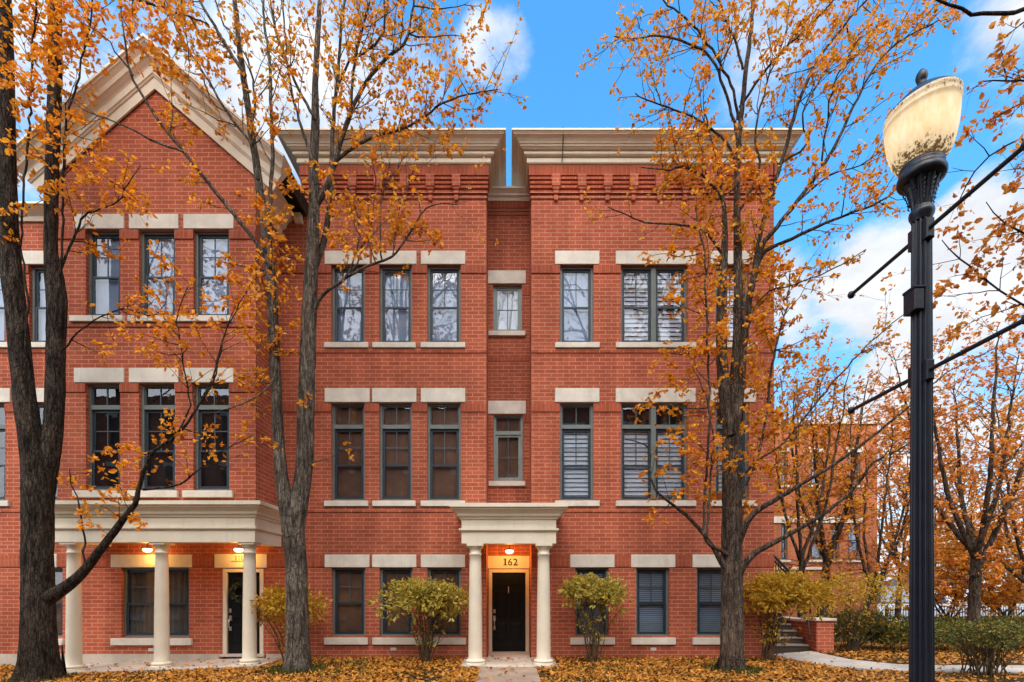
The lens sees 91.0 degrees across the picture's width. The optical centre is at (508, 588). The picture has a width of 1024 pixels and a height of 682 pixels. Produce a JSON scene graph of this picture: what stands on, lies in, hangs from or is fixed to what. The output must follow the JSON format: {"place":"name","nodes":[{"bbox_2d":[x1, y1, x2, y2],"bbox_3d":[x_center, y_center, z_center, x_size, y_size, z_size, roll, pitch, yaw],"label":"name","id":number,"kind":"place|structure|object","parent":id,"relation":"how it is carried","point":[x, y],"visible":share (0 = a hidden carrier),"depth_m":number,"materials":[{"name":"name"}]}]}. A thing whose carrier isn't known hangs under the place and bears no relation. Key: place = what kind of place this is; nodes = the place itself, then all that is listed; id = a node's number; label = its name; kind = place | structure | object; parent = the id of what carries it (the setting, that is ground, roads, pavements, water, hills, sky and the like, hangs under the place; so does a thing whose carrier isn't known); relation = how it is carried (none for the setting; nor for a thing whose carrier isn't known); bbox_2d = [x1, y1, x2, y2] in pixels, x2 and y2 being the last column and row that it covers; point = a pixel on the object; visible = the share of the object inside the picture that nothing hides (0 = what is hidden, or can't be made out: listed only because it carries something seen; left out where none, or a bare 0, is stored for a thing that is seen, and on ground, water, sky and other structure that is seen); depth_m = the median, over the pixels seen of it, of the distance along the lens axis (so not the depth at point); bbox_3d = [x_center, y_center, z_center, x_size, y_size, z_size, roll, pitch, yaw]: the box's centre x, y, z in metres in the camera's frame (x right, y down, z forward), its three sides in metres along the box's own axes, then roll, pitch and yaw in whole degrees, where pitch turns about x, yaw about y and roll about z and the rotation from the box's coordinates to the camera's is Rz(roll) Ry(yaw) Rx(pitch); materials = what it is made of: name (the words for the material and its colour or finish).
{"place":"outdoors","nodes":[
{"label":"outdoors","id":0,"kind":"place"},
{"bbox_2d":[0,592,1023,681],"bbox_3d":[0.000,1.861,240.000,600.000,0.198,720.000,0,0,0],"label":"lawn","id":1,"kind":"structure","parent":0,"point":[989,679],"depth_m":10.85,"materials":[{"name":"plant"}]},
{"bbox_2d":[0,0,289,681],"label":"broadleaf tree","id":2,"kind":"object","parent":1,"relation":"on","point":[40,445],"visible":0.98,"depth_m":10.09,"materials":[{"name":"orange plant"}]},
{"bbox_2d":[0,33,308,671],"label":"gabled townhouse","id":3,"kind":"structure","parent":1,"relation":"on","point":[155,593],"depth_m":11.50,"materials":[{"name":"red brick"}]},
{"bbox_2d":[0,281,7,348],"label":"window","id":4,"kind":"structure","parent":3,"relation":"in","point":[3,345],"depth_m":12.90,"materials":[{"name":"grey paint"}]},
{"bbox_2d":[0,388,10,506],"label":"window","id":5,"kind":"structure","parent":3,"relation":"in","point":[5,393],"depth_m":12.90,"materials":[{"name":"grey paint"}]},
{"bbox_2d":[22,251,45,348],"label":"window","id":6,"kind":"structure","parent":3,"relation":"in","point":[30,257],"depth_m":12.80,"materials":[{"name":"grey glass"}]},
{"bbox_2d":[36,388,56,499],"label":"window","id":7,"kind":"structure","parent":3,"relation":"in","point":[39,391],"depth_m":12.67,"materials":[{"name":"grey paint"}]},
{"bbox_2d":[54,554,64,644],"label":"window","id":8,"kind":"structure","parent":3,"relation":"in","point":[58,571],"depth_m":12.90,"materials":[{"name":"grey glass"}]},
{"bbox_2d":[69,214,124,322],"bbox_3d":[-9.383,-7.318,11.565,1.228,2.470,0.280,0,0,0],"label":"window","id":9,"kind":"structure","parent":3,"relation":"in","point":[104,276],"depth_m":11.63,"materials":[{"name":"glass"}]},
{"bbox_2d":[72,368,124,497],"bbox_3d":[-9.355,-3.561,11.565,1.141,2.962,0.280,0,0,0],"label":"window","id":10,"kind":"structure","parent":3,"relation":"in","point":[104,400],"depth_m":11.63,"materials":[{"name":"black glass"}]},
{"bbox_2d":[110,555,192,644],"bbox_3d":[-9.006,0.279,12.785,2.058,2.282,0.319,0,0,0],"label":"window","id":11,"kind":"structure","parent":3,"relation":"in","point":[139,583],"depth_m":12.88,"materials":[{"name":"grey paint"}]},
{"bbox_2d":[127,368,178,497],"bbox_3d":[-8.105,-3.561,11.565,1.127,2.962,0.280,0,0,0],"label":"window","id":12,"kind":"structure","parent":3,"relation":"in","point":[155,398],"depth_m":11.63,"materials":[{"name":"black glass"}]},
{"bbox_2d":[127,214,180,322],"bbox_3d":[-8.077,-7.318,11.565,1.182,2.470,0.280,0,0,0],"label":"window","id":13,"kind":"structure","parent":3,"relation":"in","point":[164,221],"depth_m":11.63,"materials":[{"name":"grey glass"}]},
{"bbox_2d":[180,214,233,322],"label":"window","id":14,"kind":"structure","parent":3,"relation":"in","point":[209,245],"depth_m":11.63,"materials":[{"name":"glass"}]},
{"bbox_2d":[182,368,233,497],"bbox_3d":[-6.855,-3.561,11.565,1.141,2.962,0.280,0,0,0],"label":"window","id":15,"kind":"structure","parent":3,"relation":"in","point":[212,481],"depth_m":11.63,"materials":[{"name":"black glass"}]},
{"bbox_2d":[229,579,242,603],"bbox_3d":[-6.756,0.067,12.672,0.660,0.650,0.147,0,0,0],"label":"wreath","id":16,"kind":"object","parent":3,"relation":"attached to","point":[232,590],"visible":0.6,"depth_m":12.68,"materials":[{"name":"green plant"}]},
{"bbox_2d":[228,572,259,652],"bbox_3d":[-6.709,0.608,12.749,0.830,2.045,0.142,0,0,0],"label":"door","id":17,"kind":"structure","parent":3,"relation":"in","point":[235,609],"depth_m":12.77,"materials":[{"name":"black paint"}]},
{"bbox_2d":[67,657,281,673],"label":"porch slab","id":18,"kind":"structure","parent":1,"relation":"on","point":[137,666],"depth_m":11.77,"materials":[{"name":"concrete"}]},
{"bbox_2d":[6,0,528,673],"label":"broadleaf tree","id":19,"kind":"object","parent":1,"relation":"on","point":[292,502],"visible":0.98,"depth_m":10.45,"materials":[{"name":"orange plant"}]},
{"bbox_2d":[250,583,332,660],"bbox_3d":[-5.212,0.810,11.878,2.047,1.971,1.565,0,0,0],"label":"shrub","id":20,"kind":"object","parent":1,"relation":"on","point":[268,606],"visible":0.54,"depth_m":11.67,"materials":[{"name":"yellow plant"}]},
{"bbox_2d":[1,655,820,681],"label":"grass","id":21,"kind":"structure","parent":1,"relation":"on","point":[272,669],"depth_m":10.47,"materials":[{"name":"plant"}]},
{"bbox_2d":[367,576,468,662],"bbox_3d":[-1.990,0.737,11.883,2.213,2.115,1.991,0,0,25],"label":"shrub","id":22,"kind":"object","parent":1,"relation":"on","point":[421,593],"visible":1,"depth_m":11.68,"materials":[{"name":"green plant"}]},
{"bbox_2d":[277,128,567,665],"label":"brick townhouse","id":23,"kind":"structure","parent":1,"relation":"on","point":[422,388],"depth_m":12.70,"materials":[{"name":"red brick"}]},
{"bbox_2d":[324,555,368,644],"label":"window","id":24,"kind":"structure","parent":23,"relation":"in","point":[348,583],"depth_m":12.83,"materials":[{"name":"grey paint"}]},
{"bbox_2d":[324,251,369,348],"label":"window","id":25,"kind":"structure","parent":23,"relation":"in","point":[348,308],"depth_m":12.83,"materials":[{"name":"glass"}]},
{"bbox_2d":[324,388,369,506],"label":"window","id":26,"kind":"structure","parent":23,"relation":"in","point":[348,420],"depth_m":12.83,"materials":[{"name":"black glass"}]},
{"bbox_2d":[372,251,416,348],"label":"window","id":27,"kind":"structure","parent":23,"relation":"in","point":[395,293],"depth_m":12.83,"materials":[{"name":"glass"}]},
{"bbox_2d":[372,388,416,506],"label":"window","id":28,"kind":"structure","parent":23,"relation":"in","point":[395,419],"depth_m":12.83,"materials":[{"name":"black glass"}]},
{"bbox_2d":[372,555,418,644],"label":"window","id":29,"kind":"structure","parent":23,"relation":"in","point":[397,628],"depth_m":12.79,"materials":[{"name":"grey paint"}]},
{"bbox_2d":[419,555,465,644],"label":"window","id":30,"kind":"structure","parent":23,"relation":"in","point":[452,629],"depth_m":12.79,"materials":[{"name":"grey paint"}]},
{"bbox_2d":[421,251,464,348],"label":"window","id":31,"kind":"structure","parent":23,"relation":"in","point":[444,283],"depth_m":12.83,"materials":[{"name":"grey glass"}]},
{"bbox_2d":[421,388,464,506],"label":"window","id":32,"kind":"structure","parent":23,"relation":"in","point":[444,420],"depth_m":12.83,"materials":[{"name":"black glass"}]},
{"bbox_2d":[488,270,525,336],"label":"window","id":33,"kind":"structure","parent":23,"relation":"in","point":[507,300],"depth_m":13.71,"materials":[{"name":"grey glass"}]},
{"bbox_2d":[488,401,525,485],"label":"window","id":34,"kind":"structure","parent":23,"relation":"in","point":[508,429],"depth_m":13.71,"materials":[{"name":"glass"}]},
{"bbox_2d":[492,573,525,650],"bbox_3d":[0.000,0.624,13.649,0.908,2.122,0.142,0,0,0],"label":"door","id":35,"kind":"structure","parent":23,"relation":"in","point":[508,609],"depth_m":13.67,"materials":[{"name":"black paint"}]},
{"bbox_2d":[476,667,540,681],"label":"front walk","id":36,"kind":"structure","parent":1,"relation":"on","point":[530,674],"depth_m":10.14,"materials":[{"name":"beige concrete"}]},
{"bbox_2d":[460,653,557,667],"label":"entry slab","id":37,"kind":"structure","parent":1,"relation":"on","point":[522,660],"depth_m":12.03,"materials":[{"name":"concrete"}]},
{"bbox_2d":[0,624,1023,681],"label":"fallen leaves","id":38,"kind":"object","parent":1,"relation":"on","point":[776,663],"visible":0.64,"depth_m":10.52,"materials":[{"name":"orange plant"}]},
{"bbox_2d":[556,572,632,664],"bbox_3d":[1.987,0.691,11.816,1.779,2.208,1.516,0,0,0],"label":"shrub","id":39,"kind":"object","parent":1,"relation":"on","point":[598,590],"visible":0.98,"depth_m":11.67,"materials":[{"name":"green plant"}]},
{"bbox_2d":[511,126,802,658],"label":"brick townhouse","id":40,"kind":"structure","parent":1,"relation":"on","point":[604,327],"depth_m":12.70,"materials":[{"name":"red brick"}]},
{"bbox_2d":[555,251,599,348],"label":"window","id":41,"kind":"structure","parent":40,"relation":"in","point":[576,283],"depth_m":12.83,"materials":[{"name":"grey glass"}]},
{"bbox_2d":[555,388,599,506],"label":"window","id":42,"kind":"structure","parent":40,"relation":"in","point":[576,420],"depth_m":12.83,"materials":[{"name":"grey glass"}]},
{"bbox_2d":[570,555,614,644],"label":"window","id":43,"kind":"structure","parent":40,"relation":"in","point":[575,560],"depth_m":12.67,"materials":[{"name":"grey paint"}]},
{"bbox_2d":[631,555,675,644],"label":"window","id":44,"kind":"structure","parent":40,"relation":"in","point":[651,583],"depth_m":12.83,"materials":[{"name":"grey paint"}]},
{"bbox_2d":[616,251,695,348],"bbox_3d":[3.702,-7.291,12.790,2.010,2.457,0.330,0,0,0],"label":"window","id":45,"kind":"structure","parent":40,"relation":"in","point":[646,323],"depth_m":12.83,"materials":[{"name":"grey glass"}]},
{"bbox_2d":[616,388,695,506],"bbox_3d":[3.702,-3.566,12.790,2.010,2.984,0.330,0,0,0],"label":"window","id":46,"kind":"structure","parent":40,"relation":"in","point":[632,453],"depth_m":12.83,"materials":[{"name":"grey glass"}]},
{"bbox_2d":[692,555,720,644],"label":"window","id":47,"kind":"structure","parent":40,"relation":"in","point":[708,579],"depth_m":12.88,"materials":[{"name":"grey paint"}]},
{"bbox_2d":[710,251,756,348],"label":"window","id":48,"kind":"structure","parent":40,"relation":"in","point":[745,255],"depth_m":12.79,"materials":[{"name":"grey glass"}]},
{"bbox_2d":[710,388,756,506],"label":"window","id":49,"kind":"structure","parent":40,"relation":"in","point":[751,399],"depth_m":12.80,"materials":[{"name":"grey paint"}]},
{"bbox_2d":[575,0,993,670],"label":"broadleaf tree","id":50,"kind":"object","parent":1,"relation":"on","point":[729,400],"visible":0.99,"depth_m":10.30,"materials":[{"name":"brown plant"}]},
{"bbox_2d":[743,569,837,660],"bbox_3d":[6.635,0.655,12.231,2.266,2.285,2.015,0,0,28],"label":"shrub","id":51,"kind":"object","parent":1,"relation":"on","point":[769,590],"visible":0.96,"depth_m":11.91,"materials":[{"name":"yellow plant"}]},
{"bbox_2d":[774,554,836,652],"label":"side steps","id":52,"kind":"structure","parent":1,"relation":"on","point":[819,637],"depth_m":14.18,"materials":[{"name":"brick"}]},
{"bbox_2d":[774,421,877,623],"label":"brick apartment building","id":53,"kind":"structure","parent":1,"relation":"on","point":[780,527],"depth_m":25.00,"materials":[{"name":"red brick"}]},
{"bbox_2d":[779,447,790,487],"bbox_3d":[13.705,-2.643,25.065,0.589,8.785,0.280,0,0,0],"label":"window","id":54,"kind":"structure","parent":53,"relation":"in","point":[782,477],"depth_m":25.09,"materials":[{"name":"grey glass"}]},
{"bbox_2d":[780,523,790,561],"bbox_3d":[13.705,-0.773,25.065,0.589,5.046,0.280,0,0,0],"label":"window","id":55,"kind":"structure","parent":53,"relation":"in","point":[783,528],"depth_m":25.10,"materials":[{"name":"grey glass"}]},
{"bbox_2d":[808,523,822,561],"bbox_3d":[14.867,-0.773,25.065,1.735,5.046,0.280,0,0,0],"label":"window","id":56,"kind":"structure","parent":53,"relation":"in","point":[815,552],"depth_m":25.17,"materials":[{"name":"grey glass"}]},
{"bbox_2d":[808,447,825,487],"bbox_3d":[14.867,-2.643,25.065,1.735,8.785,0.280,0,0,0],"label":"window","id":57,"kind":"structure","parent":53,"relation":"in","point":[813,480],"depth_m":25.10,"materials":[{"name":"grey glass"}]},
{"bbox_2d":[832,523,840,561],"bbox_3d":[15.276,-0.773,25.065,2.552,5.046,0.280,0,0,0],"label":"window","id":58,"kind":"structure","parent":53,"relation":"in","point":[835,526],"depth_m":25.12,"materials":[{"name":"glass"}]},
{"bbox_2d":[846,523,860,561],"bbox_3d":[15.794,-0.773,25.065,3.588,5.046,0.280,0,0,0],"label":"window","id":59,"kind":"structure","parent":53,"relation":"in","point":[851,535],"depth_m":25.20,"materials":[{"name":"grey glass"}]},
{"bbox_2d":[846,447,863,487],"bbox_3d":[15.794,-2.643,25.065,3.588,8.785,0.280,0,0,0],"label":"window","id":60,"kind":"structure","parent":53,"relation":"in","point":[860,450],"depth_m":25.09,"materials":[{"name":"grey paint"}]},
{"bbox_2d":[774,338,887,617],"bbox_3d":[10.048,-3.339,17.956,4.681,10.810,4.404,0,0,0],"label":"broadleaf tree","id":61,"kind":"object","parent":1,"relation":"on","point":[801,561],"visible":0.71,"depth_m":17.22,"materials":[{"name":"brown plant"}]},
{"bbox_2d":[774,353,897,617],"bbox_3d":[11.763,-3.604,18.785,4.750,11.282,4.172,0,0,-35],"label":"broadleaf tree","id":62,"kind":"object","parent":1,"relation":"on","point":[824,552],"visible":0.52,"depth_m":18.59,"materials":[{"name":"brown plant"}]},
{"bbox_2d":[808,569,908,651],"bbox_3d":[9.714,0.603,14.021,2.881,2.391,2.507,0,0,0],"label":"shrub","id":63,"kind":"object","parent":1,"relation":"on","point":[853,598],"visible":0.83,"depth_m":13.85,"materials":[{"name":"yellow plant"}]},
{"bbox_2d":[815,609,908,646],"bbox_3d":[10.289,1.180,14.538,2.651,1.236,1.913,0,0,12],"label":"shrub","id":64,"kind":"object","parent":1,"relation":"on","point":[840,616],"visible":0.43,"depth_m":14.19,"materials":[{"name":"green plant"}]},
{"bbox_2d":[797,357,962,636],"bbox_3d":[13.380,-3.135,18.387,4.702,10.281,5.650,0,0,40],"label":"broadleaf tree","id":65,"kind":"object","parent":1,"relation":"on","point":[892,548],"visible":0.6,"depth_m":17.87,"materials":[{"name":"brown plant"}]},
{"bbox_2d":[881,578,968,602],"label":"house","id":66,"kind":"structure","parent":1,"relation":"on","point":[903,593],"depth_m":67.12,"materials":[{"name":"white"}]},
{"bbox_2d":[867,383,992,617],"bbox_3d":[23.545,-4.583,29.994,6.917,13.233,6.550,0,0,0],"label":"broadleaf tree","id":67,"kind":"object","parent":1,"relation":"on","point":[894,517],"visible":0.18,"depth_m":29.42,"materials":[{"name":"brown plant"}]},
{"bbox_2d":[847,68,1023,681],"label":"street lamp","id":68,"kind":"object","parent":1,"relation":"on","point":[921,126],"visible":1,"depth_m":2.76,"materials":[{"name":"black metal"}]},
{"bbox_2d":[854,290,1023,622],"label":"broadleaf tree","id":69,"kind":"object","parent":1,"relation":"on","point":[971,543],"visible":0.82,"depth_m":16.82,"materials":[{"name":"brown plant"}]},
{"bbox_2d":[860,619,1023,651],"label":"hedge","id":70,"kind":"object","parent":1,"relation":"on","point":[899,632],"visible":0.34,"depth_m":13.88,"materials":[{"name":"green plant"}]},
{"bbox_2d":[883,507,1006,620],"bbox_3d":[19.873,-0.905,23.157,5.014,5.720,3.915,0,0,0],"label":"broadleaf tree","id":71,"kind":"object","parent":1,"relation":"on","point":[938,597],"visible":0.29,"depth_m":22.49,"materials":[{"name":"brown plant"}]},
{"bbox_2d":[877,444,1017,591],"bbox_3d":[22.380,-2.931,27.178,5.750,9.944,5.611,0,0,17],"label":"broadleaf tree","id":72,"kind":"object","parent":1,"relation":"on","point":[937,529],"visible":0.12,"depth_m":27.20,"materials":[{"name":"brown plant"}]},
{"bbox_2d":[877,604,1023,621],"bbox_3d":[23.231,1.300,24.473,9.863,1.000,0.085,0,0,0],"label":"iron fence","id":73,"kind":"object","parent":1,"relation":"on","point":[944,610],"visible":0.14,"depth_m":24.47,"materials":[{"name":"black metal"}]},
{"bbox_2d":[880,0,1023,344],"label":"broadleaf tree","id":74,"kind":"object","parent":1,"relation":"on","point":[1012,187],"visible":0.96,"depth_m":6.32,"materials":[{"name":"orange plant"}]},
{"bbox_2d":[895,615,1023,621],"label":"hedge","id":75,"kind":"object","parent":1,"relation":"on","point":[1017,618],"visible":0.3,"depth_m":19.26,"materials":[{"name":"green plant"}]},
{"bbox_2d":[934,507,1023,617],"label":"broadleaf tree","id":76,"kind":"object","parent":1,"relation":"on","point":[1013,591],"visible":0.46,"depth_m":21.57,"materials":[{"name":"brown plant"}]},
{"bbox_2d":[934,342,1023,586],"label":"broadleaf tree","id":77,"kind":"object","parent":1,"relation":"on","point":[1017,539],"visible":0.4,"depth_m":20.41,"materials":[{"name":"brown plant"}]},
{"bbox_2d":[935,613,1023,679],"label":"shrub","id":78,"kind":"object","parent":1,"relation":"on","point":[999,638],"visible":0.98,"depth_m":9.98,"materials":[{"name":"green plant"}]},
{"bbox_2d":[943,439,1023,614],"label":"broadleaf tree","id":79,"kind":"object","parent":1,"relation":"on","point":[975,518],"visible":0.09,"depth_m":33.62,"materials":[{"name":"brown plant"}]},
{"bbox_2d":[12,0,1023,591],"label":"sky","id":80,"kind":"structure","parent":0,"point":[546,54],"materials":[{"name":"blue"}]},
{"bbox_2d":[774,651,1023,672],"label":"side path","id":81,"kind":"structure","parent":0,"point":[822,658],"depth_m":11.55,"materials":[{"name":"concrete"}]}
]}

